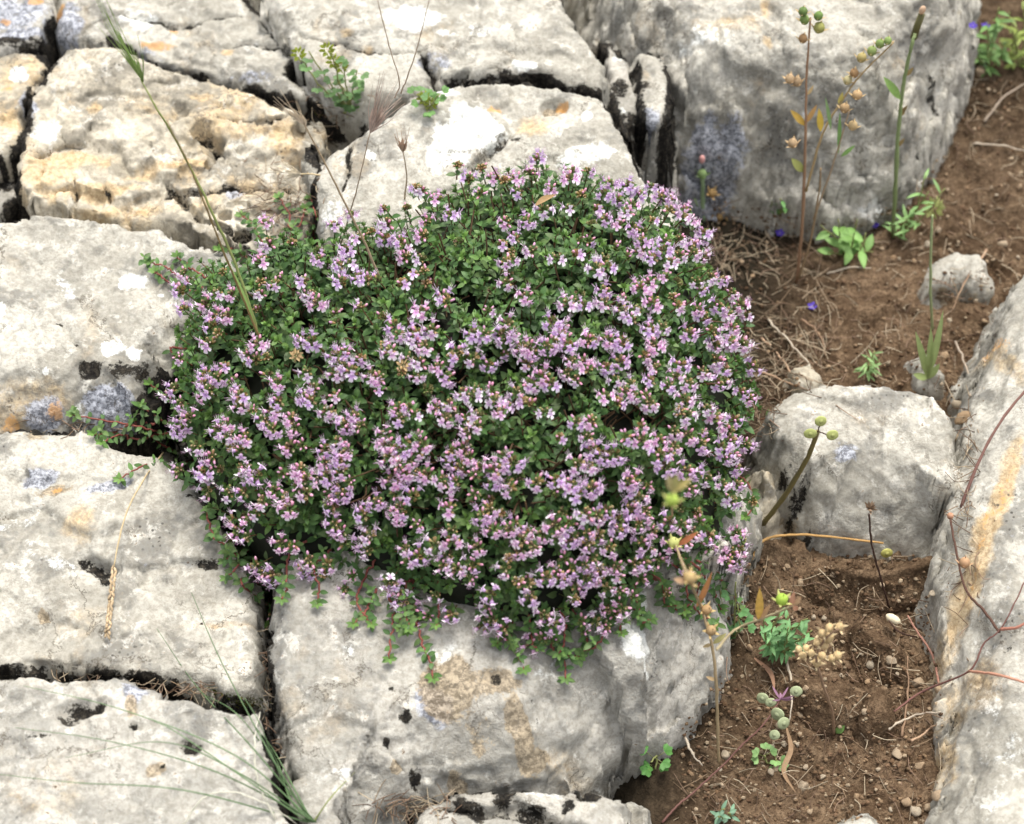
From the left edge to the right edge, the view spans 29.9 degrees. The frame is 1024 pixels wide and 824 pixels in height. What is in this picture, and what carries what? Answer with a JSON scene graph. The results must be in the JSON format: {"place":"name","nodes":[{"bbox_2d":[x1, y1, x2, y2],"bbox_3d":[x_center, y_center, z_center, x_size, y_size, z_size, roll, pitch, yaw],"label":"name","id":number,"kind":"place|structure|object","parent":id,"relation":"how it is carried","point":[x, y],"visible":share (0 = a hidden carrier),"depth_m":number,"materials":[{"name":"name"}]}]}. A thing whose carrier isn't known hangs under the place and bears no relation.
{"place":"outdoors","nodes":[
{"label":"outdoors","id":0,"kind":"place"},
{"bbox_2d":[0,0,59,66],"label":"limestone block","id":1,"kind":"structure","parent":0,"point":[27,26],"depth_m":1.18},
{"bbox_2d":[394,127,409,198],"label":"dry grass","id":2,"kind":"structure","parent":0,"point":[402,146],"depth_m":1.05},
{"bbox_2d":[223,0,1023,823],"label":"ground","id":3,"kind":"structure","parent":0,"point":[659,794],"depth_m":1.14,"materials":[{"name":"brown soil"}]},
{"bbox_2d":[0,182,19,222],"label":"limestone block","id":4,"kind":"structure","parent":3,"relation":"on","point":[9,209],"depth_m":1.14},
{"bbox_2d":[0,53,50,183],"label":"limestone block","id":5,"kind":"structure","parent":3,"relation":"on","point":[22,74],"depth_m":1.15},
{"bbox_2d":[0,215,248,529],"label":"limestone block","id":6,"kind":"structure","parent":3,"relation":"on","point":[90,318],"depth_m":1.05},
{"bbox_2d":[0,428,271,728],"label":"limestone block","id":7,"kind":"structure","parent":3,"relation":"on","point":[64,503],"depth_m":0.97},
{"bbox_2d":[104,452,163,639],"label":"dry grass","id":8,"kind":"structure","parent":7,"relation":"on","point":[109,607],"depth_m":0.96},
{"bbox_2d":[0,673,291,823],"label":"limestone block","id":9,"kind":"structure","parent":3,"relation":"on","point":[31,753],"depth_m":0.90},
{"bbox_2d":[0,592,354,823],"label":"grass tuft","id":10,"kind":"object","parent":9,"relation":"on","point":[302,811],"visible":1,"depth_m":0.88,"materials":[{"name":"green plant"}]},
{"bbox_2d":[14,47,329,266],"bbox_3d":[-0.199,-0.112,1.181,0.231,0.175,0.160,13,53,10],"label":"limestone outcrop","id":11,"kind":"object","parent":3,"relation":"on","point":[99,145],"visible":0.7,"depth_m":1.12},
{"bbox_2d":[55,0,307,114],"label":"limestone block","id":12,"kind":"structure","parent":3,"relation":"on","point":[227,44],"depth_m":1.18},
{"bbox_2d":[300,86,348,153],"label":"stone","id":13,"kind":"object","parent":3,"relation":"on","point":[339,141],"visible":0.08,"depth_m":1.16,"materials":[{"name":"stone"}]},
{"bbox_2d":[65,147,769,684],"bbox_3d":[-0.040,0.014,1.045,0.373,0.240,0.308,19,54,14],"label":"thyme cushion","id":14,"kind":"object","parent":3,"relation":"on","point":[543,417],"visible":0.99,"depth_m":0.95,"materials":[{"name":"purple plant"}]},
{"bbox_2d":[96,0,257,338],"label":"grass stalk","id":15,"kind":"object","parent":14,"relation":"on","point":[134,66],"depth_m":0.92,"materials":[{"name":"green plant"}]},
{"bbox_2d":[166,120,259,336],"bbox_3d":[-0.141,-0.085,0.912,0.028,0.164,0.008,-21,55,-16],"label":"grass stalk","id":16,"kind":"object","parent":14,"relation":"on","point":[236,282],"depth_m":0.92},
{"bbox_2d":[289,348,302,362],"bbox_3d":[-0.108,-0.028,0.961,0.007,0.008,0.008,0,52,0],"label":"spent seed head","id":17,"kind":"object","parent":14,"relation":"on","point":[298,356],"visible":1,"depth_m":0.96},
{"bbox_2d":[274,90,379,275],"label":"dry grass","id":18,"kind":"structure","parent":14,"relation":"on","point":[297,117],"depth_m":0.94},
{"bbox_2d":[337,0,429,256],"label":"dry grass","id":19,"kind":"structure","parent":14,"relation":"on","point":[376,119],"depth_m":0.97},
{"bbox_2d":[396,359,410,370],"bbox_3d":[-0.053,-0.023,0.940,0.007,0.008,0.008,0,52,0],"label":"spent seed head","id":20,"kind":"object","parent":14,"relation":"on","point":[405,363],"visible":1,"depth_m":0.94},
{"bbox_2d":[535,194,555,205],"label":"dead leaf","id":21,"kind":"object","parent":14,"relation":"on","point":[544,198],"visible":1,"depth_m":1.00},
{"bbox_2d":[257,0,609,144],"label":"limestone boulder","id":22,"kind":"object","parent":3,"relation":"on","point":[541,44],"visible":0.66,"depth_m":1.15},
{"bbox_2d":[290,41,369,117],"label":"clover plant","id":23,"kind":"object","parent":22,"relation":"on","point":[347,96],"visible":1,"depth_m":1.12,"materials":[{"name":"green plant"}]},
{"bbox_2d":[301,79,684,257],"bbox_3d":[-0.013,-0.076,1.146,0.251,0.186,0.218,0,52,0],"label":"limestone boulder","id":24,"kind":"object","parent":3,"relation":"on","point":[490,122],"visible":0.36,"depth_m":1.10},
{"bbox_2d":[263,162,320,187],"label":"dry grass","id":25,"kind":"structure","parent":24,"relation":"on","point":[293,173],"depth_m":1.09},
{"bbox_2d":[407,85,448,117],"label":"clover plant","id":26,"kind":"object","parent":24,"relation":"on","point":[430,95],"visible":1,"depth_m":1.10,"materials":[{"name":"green plant"}]},
{"bbox_2d":[266,538,741,823],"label":"limestone boulder","id":27,"kind":"object","parent":3,"relation":"on","point":[480,715],"visible":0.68,"depth_m":0.94,"materials":[{"name":"stone"}]},
{"bbox_2d":[14,77,1023,823],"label":"dry litter","id":28,"kind":"object","parent":3,"relation":"on","point":[762,385],"visible":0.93,"depth_m":1.10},
{"bbox_2d":[417,790,631,823],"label":"limestone rock","id":29,"kind":"object","parent":3,"relation":"on","point":[525,807],"visible":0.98,"depth_m":0.92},
{"bbox_2d":[203,112,942,709],"bbox_3d":[-0.035,-0.052,1.108,0.317,0.083,0.574,34,59,23],"label":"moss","id":30,"kind":"object","parent":3,"relation":"on","point":[267,702],"visible":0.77,"depth_m":0.94,"materials":[{"name":"green plant"}]},
{"bbox_2d":[596,41,644,181],"bbox_3d":[0.066,-0.143,1.214,0.064,0.161,0.134,0,52,0],"label":"limestone shard","id":31,"kind":"object","parent":3,"relation":"on","point":[621,107],"visible":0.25,"depth_m":1.15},
{"bbox_2d":[626,802,651,823],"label":"stone","id":32,"kind":"object","parent":3,"relation":"on","point":[641,814],"visible":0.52,"depth_m":0.95,"materials":[{"name":"stone"}]},
{"bbox_2d":[627,52,679,231],"bbox_3d":[0.084,-0.141,1.207,0.065,0.171,0.114,0,52,0],"label":"limestone shard","id":33,"kind":"object","parent":3,"relation":"on","point":[654,135],"visible":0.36,"depth_m":1.14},
{"bbox_2d":[639,743,672,776],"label":"seedling","id":34,"kind":"object","parent":3,"relation":"on","point":[646,768],"visible":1,"depth_m":0.97,"materials":[{"name":"green plant"}]},
{"bbox_2d":[683,736,702,765],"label":"twig","id":35,"kind":"object","parent":3,"relation":"on","point":[688,744],"visible":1,"depth_m":0.98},
{"bbox_2d":[694,155,727,221],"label":"green stalk","id":36,"kind":"object","parent":3,"relation":"on","point":[702,174],"visible":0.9,"depth_m":1.20,"materials":[{"name":"green plant"}]},
{"bbox_2d":[710,800,739,823],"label":"seedling","id":37,"kind":"object","parent":3,"relation":"on","point":[724,818],"visible":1,"depth_m":0.95,"materials":[{"name":"green plant"}]},
{"bbox_2d":[721,750,729,759],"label":"pebble","id":38,"kind":"object","parent":3,"relation":"on","point":[725,754],"visible":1,"depth_m":0.98,"materials":[{"name":"stone"}]},
{"bbox_2d":[662,474,800,764],"bbox_3d":[0.079,0.082,0.875,0.073,0.292,0.096,30,58,21],"label":"flax plant","id":39,"kind":"object","parent":3,"relation":"on","point":[672,500],"visible":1,"depth_m":0.92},
{"bbox_2d":[661,686,802,822],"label":"red stemmed plant","id":40,"kind":"object","parent":3,"relation":"on","point":[777,714],"visible":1,"depth_m":0.97,"materials":[{"name":"green plant"}]},
{"bbox_2d":[719,582,756,639],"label":"clover plant","id":41,"kind":"object","parent":3,"relation":"on","point":[725,595],"visible":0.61,"depth_m":1.00,"materials":[{"name":"green plant"}]},
{"bbox_2d":[713,487,763,637],"bbox_3d":[0.108,0.098,1.054,0.075,0.118,0.103,0,52,0],"label":"limestone rock","id":42,"kind":"object","parent":3,"relation":"on","point":[754,526],"visible":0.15,"depth_m":1.03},
{"bbox_2d":[754,657,774,687],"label":"dead leaf","id":43,"kind":"object","parent":3,"relation":"on","point":[769,671],"visible":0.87,"depth_m":1.01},
{"bbox_2d":[743,470,786,539],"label":"stone","id":44,"kind":"object","parent":3,"relation":"on","point":[762,481],"visible":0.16,"depth_m":1.06,"materials":[{"name":"stone"}]},
{"bbox_2d":[762,416,837,525],"bbox_3d":[0.147,0.035,1.003,0.034,0.123,0.013,36,60,24],"label":"podded stalk","id":45,"kind":"object","parent":44,"relation":"on","point":[813,434],"visible":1,"depth_m":0.98,"materials":[{"name":"green plant"}]},
{"bbox_2d":[751,742,788,770],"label":"seedling","id":46,"kind":"object","parent":3,"relation":"on","point":[765,746],"visible":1,"depth_m":0.98,"materials":[{"name":"green plant"}]},
{"bbox_2d":[768,768,773,775],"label":"pebble","id":47,"kind":"object","parent":3,"relation":"on","point":[770,771],"visible":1,"depth_m":0.97,"materials":[{"name":"stone"}]},
{"bbox_2d":[563,0,981,244],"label":"limestone boulder","id":48,"kind":"object","parent":3,"relation":"on","point":[729,64],"visible":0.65,"depth_m":1.17,"materials":[{"name":"stone"}]},
{"bbox_2d":[770,198,787,214],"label":"seedling","id":49,"kind":"object","parent":48,"relation":"on","point":[785,210],"visible":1,"depth_m":1.19,"materials":[{"name":"green plant"}]},
{"bbox_2d":[969,22,977,27],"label":"violet flower","id":50,"kind":"object","parent":48,"relation":"on","point":[972,25],"visible":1,"depth_m":1.23,"materials":[{"name":"purple plant"}]},
{"bbox_2d":[772,765,778,771],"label":"pebble","id":51,"kind":"object","parent":3,"relation":"on","point":[775,769],"visible":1,"depth_m":0.98,"materials":[{"name":"stone"}]},
{"bbox_2d":[758,371,793,385],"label":"twig","id":52,"kind":"object","parent":3,"relation":"on","point":[765,373],"visible":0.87,"depth_m":1.13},
{"bbox_2d":[760,337,799,385],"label":"twig","id":53,"kind":"object","parent":3,"relation":"on","point":[763,339],"visible":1,"depth_m":1.14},
{"bbox_2d":[776,229,784,235],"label":"violet flower","id":54,"kind":"object","parent":3,"relation":"on","point":[780,232],"visible":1,"depth_m":1.20,"materials":[{"name":"purple plant"}]},
{"bbox_2d":[759,607,814,664],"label":"feathery weed","id":55,"kind":"object","parent":3,"relation":"on","point":[778,640],"visible":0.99,"depth_m":1.00,"materials":[{"name":"green plant"}]},
{"bbox_2d":[781,728,794,790],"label":"dead leaf","id":56,"kind":"object","parent":3,"relation":"on","point":[788,755],"visible":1,"depth_m":0.98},
{"bbox_2d":[768,318,808,363],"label":"twig","id":57,"kind":"object","parent":3,"relation":"on","point":[777,329],"visible":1,"depth_m":1.14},
{"bbox_2d":[786,661,792,720],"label":"twig","id":58,"kind":"object","parent":3,"relation":"on","point":[788,669],"visible":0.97,"depth_m":1.00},
{"bbox_2d":[797,578,802,584],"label":"pebble","id":59,"kind":"object","parent":3,"relation":"on","point":[799,582],"visible":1,"depth_m":1.04,"materials":[{"name":"stone"}]},
{"bbox_2d":[783,364,822,394],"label":"stone","id":60,"kind":"object","parent":3,"relation":"on","point":[807,371],"visible":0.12,"depth_m":1.11,"materials":[{"name":"stone"}]},
{"bbox_2d":[798,780,808,791],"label":"pebble","id":61,"kind":"object","parent":3,"relation":"on","point":[803,784],"visible":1,"depth_m":0.97,"materials":[{"name":"stone"}]},
{"bbox_2d":[808,302,816,308],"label":"violet flower","id":62,"kind":"object","parent":3,"relation":"on","point":[810,305],"visible":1,"depth_m":1.17,"materials":[{"name":"purple plant"}]},
{"bbox_2d":[801,318,825,355],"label":"twig","id":63,"kind":"object","parent":3,"relation":"on","point":[807,323],"visible":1,"depth_m":1.15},
{"bbox_2d":[775,671,863,738],"bbox_3d":[0.164,0.167,1.020,0.134,0.086,0.123,0,52,0],"label":"earth clod","id":64,"kind":"object","parent":3,"relation":"on","point":[839,689],"visible":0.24,"depth_m":0.99,"materials":[{"name":"brown soil"}]},
{"bbox_2d":[793,620,848,734],"bbox_3d":[0.152,0.137,0.945,0.038,0.125,0.010,-4,52,-3],"label":"golden podded plant","id":65,"kind":"object","parent":3,"relation":"on","point":[826,640],"visible":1,"depth_m":0.91,"materials":[{"name":"yellow plant"}]},
{"bbox_2d":[751,533,892,561],"bbox_3d":[0.168,0.074,1.046,0.079,0.011,0.013,0,52,0],"label":"straw","id":66,"kind":"object","parent":3,"relation":"on","point":[886,552],"visible":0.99,"depth_m":1.04,"materials":[{"name":"brown plant"}]},
{"bbox_2d":[782,5,893,283],"bbox_3d":[0.186,-0.155,1.131,0.060,0.178,0.056,0,52,0],"label":"podded plant","id":67,"kind":"object","parent":3,"relation":"on","point":[818,28],"visible":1,"depth_m":1.10,"materials":[{"name":"brown plant"}]},
{"bbox_2d":[816,219,873,268],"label":"leafy weed","id":68,"kind":"object","parent":3,"relation":"on","point":[848,242],"visible":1,"depth_m":1.18,"materials":[{"name":"green plant"}]},
{"bbox_2d":[827,266,870,274],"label":"twig","id":69,"kind":"object","parent":3,"relation":"on","point":[841,269],"visible":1,"depth_m":1.18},
{"bbox_2d":[739,384,962,561],"bbox_3d":[0.192,0.047,1.087,0.152,0.128,0.121,0,52,0],"label":"limestone boulder","id":70,"kind":"object","parent":3,"relation":"on","point":[889,452],"visible":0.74,"depth_m":1.04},
{"bbox_2d":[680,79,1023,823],"bbox_3d":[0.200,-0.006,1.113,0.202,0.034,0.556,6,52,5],"label":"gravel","id":71,"kind":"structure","parent":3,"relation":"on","point":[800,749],"depth_m":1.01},
{"bbox_2d":[837,813,877,823],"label":"stone","id":72,"kind":"object","parent":3,"relation":"on","point":[866,818],"visible":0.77,"depth_m":0.94,"materials":[{"name":"stone"}]},
{"bbox_2d":[803,556,932,620],"bbox_3d":[0.199,0.108,1.064,0.168,0.091,0.124,0,52,0],"label":"earth clod","id":73,"kind":"object","parent":3,"relation":"on","point":[911,569],"visible":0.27,"depth_m":1.03,"materials":[{"name":"brown soil"}]},
{"bbox_2d":[865,501,889,607],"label":"dead flower","id":74,"kind":"object","parent":73,"relation":"on","point":[870,507],"visible":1,"depth_m":0.98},
{"bbox_2d":[837,681,899,747],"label":"earth clod","id":75,"kind":"object","parent":3,"relation":"on","point":[878,704],"visible":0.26,"depth_m":0.98,"materials":[{"name":"brown soil"}]},
{"bbox_2d":[854,350,882,380],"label":"seedling","id":76,"kind":"object","parent":3,"relation":"on","point":[870,370],"visible":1,"depth_m":1.12,"materials":[{"name":"green plant"}]},
{"bbox_2d":[833,616,925,687],"bbox_3d":[0.193,0.146,1.038,0.130,0.084,0.126,0,52,0],"label":"earth clod","id":77,"kind":"object","parent":3,"relation":"on","point":[867,634],"visible":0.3,"depth_m":1.01,"materials":[{"name":"brown soil"}]},
{"bbox_2d":[866,660,873,668],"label":"pebble","id":78,"kind":"object","parent":77,"relation":"on","point":[869,664],"visible":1,"depth_m":1.01,"materials":[{"name":"stone"}]},
{"bbox_2d":[886,655,896,664],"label":"pebble","id":79,"kind":"object","parent":77,"relation":"on","point":[889,659],"visible":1,"depth_m":1.00,"materials":[{"name":"stone"}]},
{"bbox_2d":[911,677,923,687],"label":"pebble","id":80,"kind":"object","parent":77,"relation":"on","point":[919,680],"visible":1,"depth_m":1.00,"materials":[{"name":"stone"}]},
{"bbox_2d":[891,747,902,759],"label":"pebble","id":81,"kind":"object","parent":3,"relation":"on","point":[896,752],"visible":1,"depth_m":0.97,"materials":[{"name":"stone"}]},
{"bbox_2d":[900,656,908,736],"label":"twig","id":82,"kind":"object","parent":3,"relation":"on","point":[905,713],"visible":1,"depth_m":0.99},
{"bbox_2d":[884,6,925,237],"bbox_3d":[0.235,-0.171,1.149,0.021,0.160,0.031,-32,59,-23],"label":"green stalk","id":83,"kind":"object","parent":3,"relation":"on","point":[894,90],"visible":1,"depth_m":1.13,"materials":[{"name":"green plant"}]},
{"bbox_2d":[901,797,911,806],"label":"pebble","id":84,"kind":"object","parent":3,"relation":"on","point":[906,802],"visible":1,"depth_m":0.96,"materials":[{"name":"stone"}]},
{"bbox_2d":[886,613,939,682],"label":"dry stem","id":85,"kind":"object","parent":3,"relation":"on","point":[892,618],"visible":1,"depth_m":1.01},
{"bbox_2d":[883,168,945,239],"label":"spiny weed","id":86,"kind":"object","parent":3,"relation":"on","point":[911,223],"visible":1,"depth_m":1.18,"materials":[{"name":"green plant"}]},
{"bbox_2d":[889,711,940,729],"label":"twig","id":87,"kind":"object","parent":3,"relation":"on","point":[899,722],"visible":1,"depth_m":0.98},
{"bbox_2d":[910,806,921,816],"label":"pebble","id":88,"kind":"object","parent":3,"relation":"on","point":[916,811],"visible":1,"depth_m":0.96,"materials":[{"name":"stone"}]},
{"bbox_2d":[914,762,924,769],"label":"pebble","id":89,"kind":"object","parent":3,"relation":"on","point":[918,765],"visible":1,"depth_m":0.98,"materials":[{"name":"stone"}]},
{"bbox_2d":[910,723,936,741],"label":"twig","id":90,"kind":"object","parent":3,"relation":"on","point":[921,735],"visible":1,"depth_m":0.98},
{"bbox_2d":[903,354,945,400],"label":"stone","id":91,"kind":"object","parent":3,"relation":"on","point":[928,385],"visible":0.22,"depth_m":1.12,"materials":[{"name":"grey stone"}]},
{"bbox_2d":[914,312,942,380],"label":"seedling","id":92,"kind":"object","parent":91,"relation":"on","point":[927,362],"visible":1,"depth_m":1.10,"materials":[{"name":"green plant"}]},
{"bbox_2d":[924,803,929,811],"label":"pebble","id":93,"kind":"object","parent":3,"relation":"on","point":[927,807],"visible":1,"depth_m":0.96,"materials":[{"name":"stone"}]},
{"bbox_2d":[924,240,929,247],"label":"pebble","id":94,"kind":"object","parent":3,"relation":"on","point":[927,243],"visible":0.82,"depth_m":1.20,"materials":[{"name":"stone"}]},
{"bbox_2d":[929,214,933,330],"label":"thin weed","id":95,"kind":"object","parent":3,"relation":"on","point":[930,278],"visible":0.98,"depth_m":1.12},
{"bbox_2d":[931,790,941,800],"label":"pebble","id":96,"kind":"object","parent":3,"relation":"on","point":[935,796],"visible":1,"depth_m":0.94,"materials":[{"name":"stone"}]},
{"bbox_2d":[934,685,941,693],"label":"pebble","id":97,"kind":"object","parent":3,"relation":"on","point":[937,689],"visible":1,"depth_m":0.99,"materials":[{"name":"stone"}]},
{"bbox_2d":[940,351,948,358],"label":"pebble","id":98,"kind":"object","parent":3,"relation":"on","point":[945,354],"visible":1,"depth_m":1.14,"materials":[{"name":"stone"}]},
{"bbox_2d":[917,252,993,309],"bbox_3d":[0.271,-0.071,1.186,0.061,0.057,0.048,0,52,0],"label":"limestone rock","id":99,"kind":"object","parent":3,"relation":"on","point":[974,264],"visible":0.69,"depth_m":1.17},
{"bbox_2d":[951,400,960,409],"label":"pebble","id":100,"kind":"object","parent":3,"relation":"on","point":[956,403],"visible":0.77,"depth_m":1.10,"materials":[{"name":"stone"}]},
{"bbox_2d":[894,582,1023,711],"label":"red branching stem","id":101,"kind":"object","parent":3,"relation":"on","point":[1002,628],"visible":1,"depth_m":0.96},
{"bbox_2d":[954,340,970,396],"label":"twig","id":102,"kind":"object","parent":3,"relation":"on","point":[960,352],"visible":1,"depth_m":1.14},
{"bbox_2d":[913,276,1023,823],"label":"limestone slab","id":103,"kind":"structure","parent":3,"relation":"on","point":[980,774],"depth_m":0.99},
{"bbox_2d":[954,411,969,424],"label":"pebble","id":104,"kind":"object","parent":103,"relation":"on","point":[958,421],"visible":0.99,"depth_m":1.06,"materials":[{"name":"stone"}]},
{"bbox_2d":[947,512,1000,632],"bbox_3d":[0.234,0.082,0.982,0.009,0.008,0.076,-9,53,-7],"label":"dry stem","id":105,"kind":"object","parent":103,"relation":"on","point":[963,562],"visible":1,"depth_m":0.98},
{"bbox_2d":[960,391,1023,507],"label":"dry stem","id":106,"kind":"object","parent":103,"relation":"on","point":[986,446],"visible":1,"depth_m":1.01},
{"bbox_2d":[951,249,987,311],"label":"twig","id":107,"kind":"object","parent":3,"relation":"on","point":[984,254],"visible":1,"depth_m":1.16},
{"bbox_2d":[975,65,985,76],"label":"pebble","id":108,"kind":"object","parent":3,"relation":"on","point":[979,70],"visible":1,"depth_m":1.26,"materials":[{"name":"stone"}]},
{"bbox_2d":[974,7,1013,77],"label":"leafy weed","id":109,"kind":"object","parent":3,"relation":"on","point":[986,54],"visible":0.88,"depth_m":1.25,"materials":[{"name":"green plant"}]},
{"bbox_2d":[973,142,1023,150],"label":"twig","id":110,"kind":"object","parent":3,"relation":"on","point":[975,143],"visible":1,"depth_m":1.24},
{"bbox_2d":[997,240,1007,247],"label":"pebble","id":111,"kind":"object","parent":3,"relation":"on","point":[1004,243],"visible":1,"depth_m":1.20,"materials":[{"name":"stone"}]},
{"bbox_2d":[983,84,1023,121],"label":"twig","id":112,"kind":"object","parent":3,"relation":"on","point":[991,112],"visible":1,"depth_m":1.25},
{"bbox_2d":[993,1,1023,68],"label":"leafy weed","id":113,"kind":"object","parent":3,"relation":"on","point":[1019,56],"visible":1,"depth_m":1.25,"materials":[{"name":"green plant"}]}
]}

